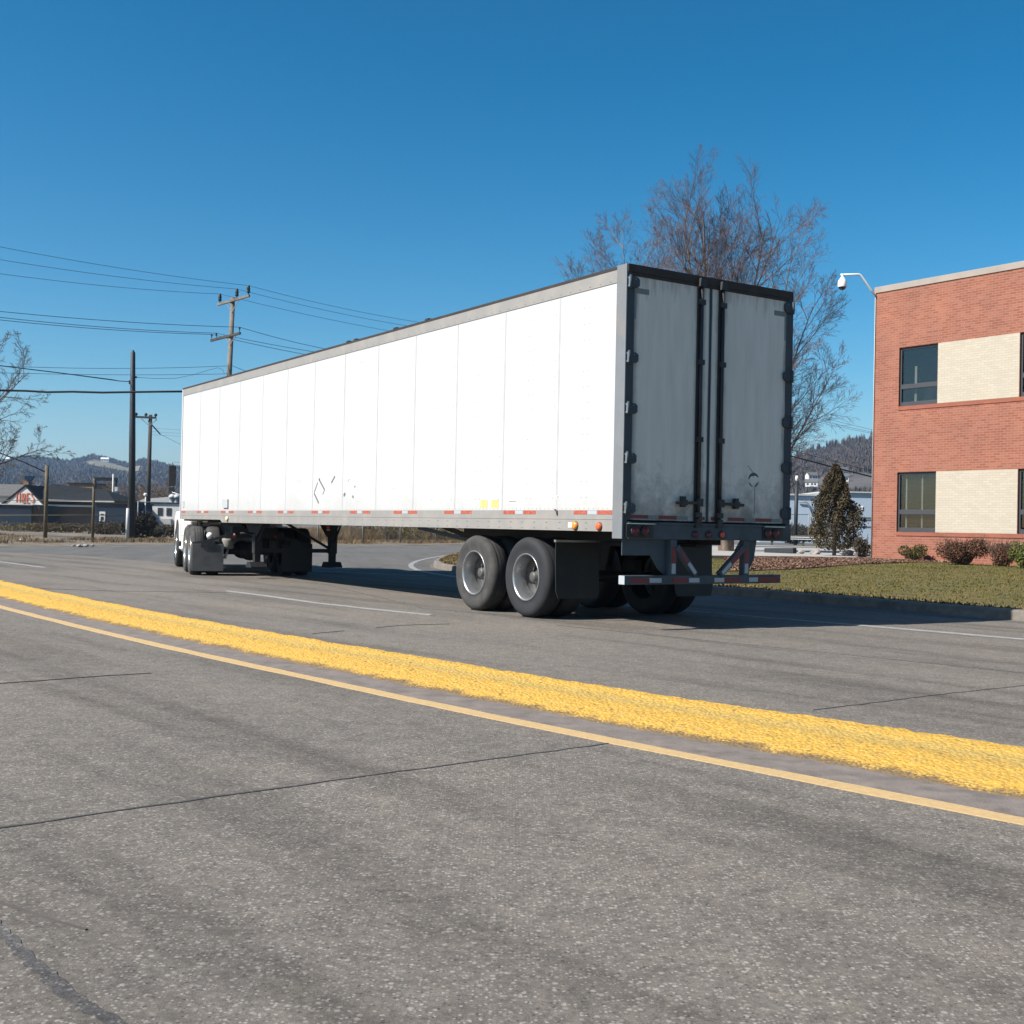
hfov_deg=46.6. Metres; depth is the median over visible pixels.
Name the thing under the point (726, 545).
birch tree
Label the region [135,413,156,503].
utility pole
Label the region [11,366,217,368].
power line
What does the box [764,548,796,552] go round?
landscape timber
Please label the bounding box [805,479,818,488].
hillside house
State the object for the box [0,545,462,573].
side road
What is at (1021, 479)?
window
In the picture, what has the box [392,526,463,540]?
scrub bush
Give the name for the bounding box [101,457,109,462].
hillside house
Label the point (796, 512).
lamp post
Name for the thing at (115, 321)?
power line
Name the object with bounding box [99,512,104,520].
door
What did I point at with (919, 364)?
window
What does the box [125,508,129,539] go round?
steel post
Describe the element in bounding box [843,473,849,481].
hillside house
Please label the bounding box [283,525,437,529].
ground
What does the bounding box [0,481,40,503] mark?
grey roof house
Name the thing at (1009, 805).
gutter
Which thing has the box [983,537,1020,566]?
red shrub
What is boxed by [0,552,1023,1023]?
road
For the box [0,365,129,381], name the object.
overhead cable
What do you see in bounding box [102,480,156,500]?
bare tree
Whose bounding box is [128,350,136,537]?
plain pole
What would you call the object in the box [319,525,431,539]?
scrub bush
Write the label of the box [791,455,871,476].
overhead cable
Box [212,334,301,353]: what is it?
power line
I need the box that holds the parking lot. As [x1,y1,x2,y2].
[734,541,869,545]
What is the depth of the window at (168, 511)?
121.96 m
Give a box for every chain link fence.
[0,500,127,532]
[137,501,178,532]
[309,525,462,542]
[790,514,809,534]
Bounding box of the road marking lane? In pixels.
[0,561,434,614]
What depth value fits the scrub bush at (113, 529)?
77.63 m
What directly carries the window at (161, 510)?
in the white depot
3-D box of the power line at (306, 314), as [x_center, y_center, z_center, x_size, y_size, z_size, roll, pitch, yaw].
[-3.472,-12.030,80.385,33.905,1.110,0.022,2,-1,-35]
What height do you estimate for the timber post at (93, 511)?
3.089 m
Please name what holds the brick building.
on the lawn at (972, 598)
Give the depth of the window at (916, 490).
36.12 m
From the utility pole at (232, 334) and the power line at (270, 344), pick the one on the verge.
the utility pole at (232, 334)
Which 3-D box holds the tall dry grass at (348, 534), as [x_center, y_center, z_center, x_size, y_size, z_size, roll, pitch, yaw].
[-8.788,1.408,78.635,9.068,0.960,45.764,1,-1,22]
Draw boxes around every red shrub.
[934,534,992,564]
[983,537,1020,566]
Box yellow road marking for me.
[0,605,1023,824]
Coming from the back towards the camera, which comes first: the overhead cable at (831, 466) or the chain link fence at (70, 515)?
the chain link fence at (70, 515)
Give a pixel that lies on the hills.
(857, 480)
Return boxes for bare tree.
[17,475,43,485]
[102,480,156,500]
[135,484,169,499]
[151,482,174,497]
[551,206,692,280]
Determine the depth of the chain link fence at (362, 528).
67.02 m
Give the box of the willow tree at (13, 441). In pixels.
[0,331,76,477]
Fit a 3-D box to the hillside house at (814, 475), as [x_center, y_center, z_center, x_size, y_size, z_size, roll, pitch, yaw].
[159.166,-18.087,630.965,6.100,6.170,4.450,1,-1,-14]
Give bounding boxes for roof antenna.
[24,476,34,484]
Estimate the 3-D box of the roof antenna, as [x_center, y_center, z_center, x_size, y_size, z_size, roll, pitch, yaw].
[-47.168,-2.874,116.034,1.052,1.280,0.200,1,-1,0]
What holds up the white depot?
on the verge
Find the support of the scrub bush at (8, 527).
on the verge
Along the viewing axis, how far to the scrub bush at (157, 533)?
67.92 m
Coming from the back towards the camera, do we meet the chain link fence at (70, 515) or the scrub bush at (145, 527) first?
the chain link fence at (70, 515)
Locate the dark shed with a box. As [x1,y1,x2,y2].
[0,503,59,530]
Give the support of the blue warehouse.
on the parking lot
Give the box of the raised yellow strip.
[0,580,1023,798]
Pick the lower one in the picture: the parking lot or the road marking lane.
the road marking lane
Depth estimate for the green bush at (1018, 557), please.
30.48 m
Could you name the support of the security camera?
attached to the brick building
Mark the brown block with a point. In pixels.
(90, 485)
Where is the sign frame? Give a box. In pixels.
[94,477,117,492]
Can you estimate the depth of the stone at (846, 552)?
41.82 m
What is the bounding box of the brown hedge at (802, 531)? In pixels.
[785,523,818,543]
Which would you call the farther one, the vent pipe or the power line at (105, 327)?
the vent pipe
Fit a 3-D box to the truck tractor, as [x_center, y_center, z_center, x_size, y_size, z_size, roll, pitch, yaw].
[-6.434,-0.393,27.756,2.860,3.504,6.938,1,-1,-20]
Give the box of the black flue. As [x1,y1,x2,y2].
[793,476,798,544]
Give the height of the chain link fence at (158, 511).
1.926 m
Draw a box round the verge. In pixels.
[0,530,463,545]
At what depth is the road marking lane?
16.89 m
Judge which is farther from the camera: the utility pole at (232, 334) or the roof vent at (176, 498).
the roof vent at (176, 498)
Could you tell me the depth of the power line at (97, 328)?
64.04 m
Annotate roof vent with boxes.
[168,494,173,501]
[174,494,179,502]
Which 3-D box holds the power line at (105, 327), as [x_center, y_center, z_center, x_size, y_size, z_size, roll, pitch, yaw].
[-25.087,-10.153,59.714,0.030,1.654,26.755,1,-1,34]
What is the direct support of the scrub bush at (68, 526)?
on the verge
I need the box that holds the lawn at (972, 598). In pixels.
[442,544,1023,608]
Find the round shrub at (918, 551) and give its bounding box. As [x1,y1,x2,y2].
[897,544,928,559]
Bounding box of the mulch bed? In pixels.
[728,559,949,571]
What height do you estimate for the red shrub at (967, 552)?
0.870 m
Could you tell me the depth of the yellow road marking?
6.30 m
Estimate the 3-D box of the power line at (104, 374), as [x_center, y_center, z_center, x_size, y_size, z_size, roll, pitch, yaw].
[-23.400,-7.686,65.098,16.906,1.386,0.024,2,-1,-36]
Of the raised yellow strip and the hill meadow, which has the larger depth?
the hill meadow
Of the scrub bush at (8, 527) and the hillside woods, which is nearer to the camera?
the scrub bush at (8, 527)
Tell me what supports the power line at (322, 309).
attached to the utility pole at (232, 334)
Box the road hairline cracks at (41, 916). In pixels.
[0,577,606,930]
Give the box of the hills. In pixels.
[2,449,871,528]
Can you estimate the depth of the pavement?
43.00 m
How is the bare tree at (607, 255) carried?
on the lawn at (972, 598)
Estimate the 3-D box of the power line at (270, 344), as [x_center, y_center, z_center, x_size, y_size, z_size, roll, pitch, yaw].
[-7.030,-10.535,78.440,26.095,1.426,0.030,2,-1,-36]
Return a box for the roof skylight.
[140,497,169,501]
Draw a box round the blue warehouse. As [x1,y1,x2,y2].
[756,491,871,544]
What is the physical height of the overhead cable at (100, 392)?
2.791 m
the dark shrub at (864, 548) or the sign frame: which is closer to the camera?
the dark shrub at (864, 548)
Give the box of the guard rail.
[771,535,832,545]
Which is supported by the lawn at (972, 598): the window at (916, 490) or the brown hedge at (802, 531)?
the brown hedge at (802, 531)
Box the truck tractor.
[168,462,311,574]
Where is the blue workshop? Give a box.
[95,502,153,530]
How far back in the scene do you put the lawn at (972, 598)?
22.93 m
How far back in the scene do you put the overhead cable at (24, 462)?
62.99 m
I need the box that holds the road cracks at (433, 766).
[0,588,1023,828]
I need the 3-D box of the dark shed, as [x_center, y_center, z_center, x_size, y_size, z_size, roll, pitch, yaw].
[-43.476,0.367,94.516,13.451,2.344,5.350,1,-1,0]
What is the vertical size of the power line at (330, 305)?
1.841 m
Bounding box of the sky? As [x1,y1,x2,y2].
[0,0,1023,465]
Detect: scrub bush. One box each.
[0,521,83,531]
[25,521,100,532]
[73,519,125,534]
[121,509,158,537]
[144,523,174,537]
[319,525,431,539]
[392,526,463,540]
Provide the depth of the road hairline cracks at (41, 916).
8.19 m
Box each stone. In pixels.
[809,549,820,553]
[840,550,852,554]
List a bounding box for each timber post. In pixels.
[43,465,48,537]
[91,478,94,537]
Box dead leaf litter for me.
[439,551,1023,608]
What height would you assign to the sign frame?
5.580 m
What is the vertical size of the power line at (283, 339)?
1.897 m
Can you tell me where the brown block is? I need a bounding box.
[66,482,111,491]
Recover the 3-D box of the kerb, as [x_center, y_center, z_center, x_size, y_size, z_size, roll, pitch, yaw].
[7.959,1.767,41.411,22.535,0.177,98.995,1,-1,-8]
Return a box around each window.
[158,508,162,515]
[166,508,170,515]
[898,471,935,531]
[900,344,937,405]
[1019,469,1023,533]
[1021,333,1023,396]
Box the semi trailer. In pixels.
[179,263,794,617]
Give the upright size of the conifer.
3.216 m
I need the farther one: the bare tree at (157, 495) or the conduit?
the bare tree at (157, 495)
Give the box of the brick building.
[871,261,1023,565]
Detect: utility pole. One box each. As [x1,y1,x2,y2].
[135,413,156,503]
[210,285,249,375]
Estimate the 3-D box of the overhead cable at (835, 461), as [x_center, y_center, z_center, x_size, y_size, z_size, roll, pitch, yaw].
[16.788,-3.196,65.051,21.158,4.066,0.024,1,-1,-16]
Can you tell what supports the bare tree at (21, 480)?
on the verge
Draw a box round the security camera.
[838,273,874,294]
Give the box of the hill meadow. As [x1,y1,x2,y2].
[89,461,139,472]
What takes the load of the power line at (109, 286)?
attached to the utility pole at (232, 334)
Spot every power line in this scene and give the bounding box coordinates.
[0,259,232,288]
[0,311,226,326]
[0,317,203,332]
[2,247,247,285]
[3,320,210,334]
[4,274,212,293]
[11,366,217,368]
[21,373,204,374]
[137,368,223,378]
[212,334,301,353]
[217,333,313,351]
[222,294,387,330]
[238,289,405,325]
[240,327,324,348]
[251,286,414,321]
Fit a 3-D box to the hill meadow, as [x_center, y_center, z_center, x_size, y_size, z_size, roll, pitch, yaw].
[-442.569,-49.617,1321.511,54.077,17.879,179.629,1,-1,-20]
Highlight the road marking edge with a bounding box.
[120,546,1023,639]
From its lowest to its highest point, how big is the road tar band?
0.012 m
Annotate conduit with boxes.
[871,293,875,546]
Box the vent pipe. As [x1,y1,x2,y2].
[112,474,117,491]
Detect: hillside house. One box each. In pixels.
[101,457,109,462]
[805,472,818,478]
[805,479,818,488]
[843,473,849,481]
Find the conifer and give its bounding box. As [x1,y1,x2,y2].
[807,463,868,555]
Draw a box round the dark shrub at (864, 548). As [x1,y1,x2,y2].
[852,534,870,556]
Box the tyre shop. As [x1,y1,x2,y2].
[1,484,143,524]
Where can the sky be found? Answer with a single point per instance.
(411, 160)
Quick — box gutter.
[0,598,1023,817]
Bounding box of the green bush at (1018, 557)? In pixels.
[1006,531,1023,567]
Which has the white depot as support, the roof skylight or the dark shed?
the roof skylight
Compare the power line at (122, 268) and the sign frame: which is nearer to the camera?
the power line at (122, 268)
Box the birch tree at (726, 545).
[637,144,862,550]
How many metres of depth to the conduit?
37.00 m
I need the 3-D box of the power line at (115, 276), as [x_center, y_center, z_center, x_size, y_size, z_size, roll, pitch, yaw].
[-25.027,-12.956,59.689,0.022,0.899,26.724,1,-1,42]
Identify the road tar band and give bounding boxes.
[0,920,127,1023]
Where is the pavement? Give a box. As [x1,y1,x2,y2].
[712,545,870,558]
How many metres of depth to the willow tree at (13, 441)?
61.64 m
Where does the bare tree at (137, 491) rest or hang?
on the verge
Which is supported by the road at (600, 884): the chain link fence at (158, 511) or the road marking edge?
the road marking edge
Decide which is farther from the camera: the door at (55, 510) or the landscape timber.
the door at (55, 510)
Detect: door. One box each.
[33,507,59,530]
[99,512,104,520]
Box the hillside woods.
[0,430,872,498]
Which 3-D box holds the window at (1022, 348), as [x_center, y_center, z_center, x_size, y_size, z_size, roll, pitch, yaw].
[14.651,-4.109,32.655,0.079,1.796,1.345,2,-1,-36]
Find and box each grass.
[288,525,463,540]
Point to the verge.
(54, 535)
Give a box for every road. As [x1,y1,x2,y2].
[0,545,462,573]
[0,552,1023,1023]
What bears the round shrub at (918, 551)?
on the mulch bed
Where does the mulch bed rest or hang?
on the lawn at (972, 598)
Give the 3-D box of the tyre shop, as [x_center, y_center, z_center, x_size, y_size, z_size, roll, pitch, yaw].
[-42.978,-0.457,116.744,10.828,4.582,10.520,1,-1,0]
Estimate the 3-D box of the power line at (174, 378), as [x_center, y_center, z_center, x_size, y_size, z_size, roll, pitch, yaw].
[-18.202,-7.711,66.051,0.342,1.506,8.456,1,-1,19]
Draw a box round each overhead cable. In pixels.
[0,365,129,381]
[0,389,181,393]
[1,453,44,471]
[791,450,871,470]
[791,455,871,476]
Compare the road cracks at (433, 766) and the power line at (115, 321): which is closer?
the road cracks at (433, 766)
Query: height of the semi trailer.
4.130 m
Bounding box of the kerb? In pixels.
[433,553,1023,620]
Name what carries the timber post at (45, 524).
on the verge
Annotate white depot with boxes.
[141,502,179,530]

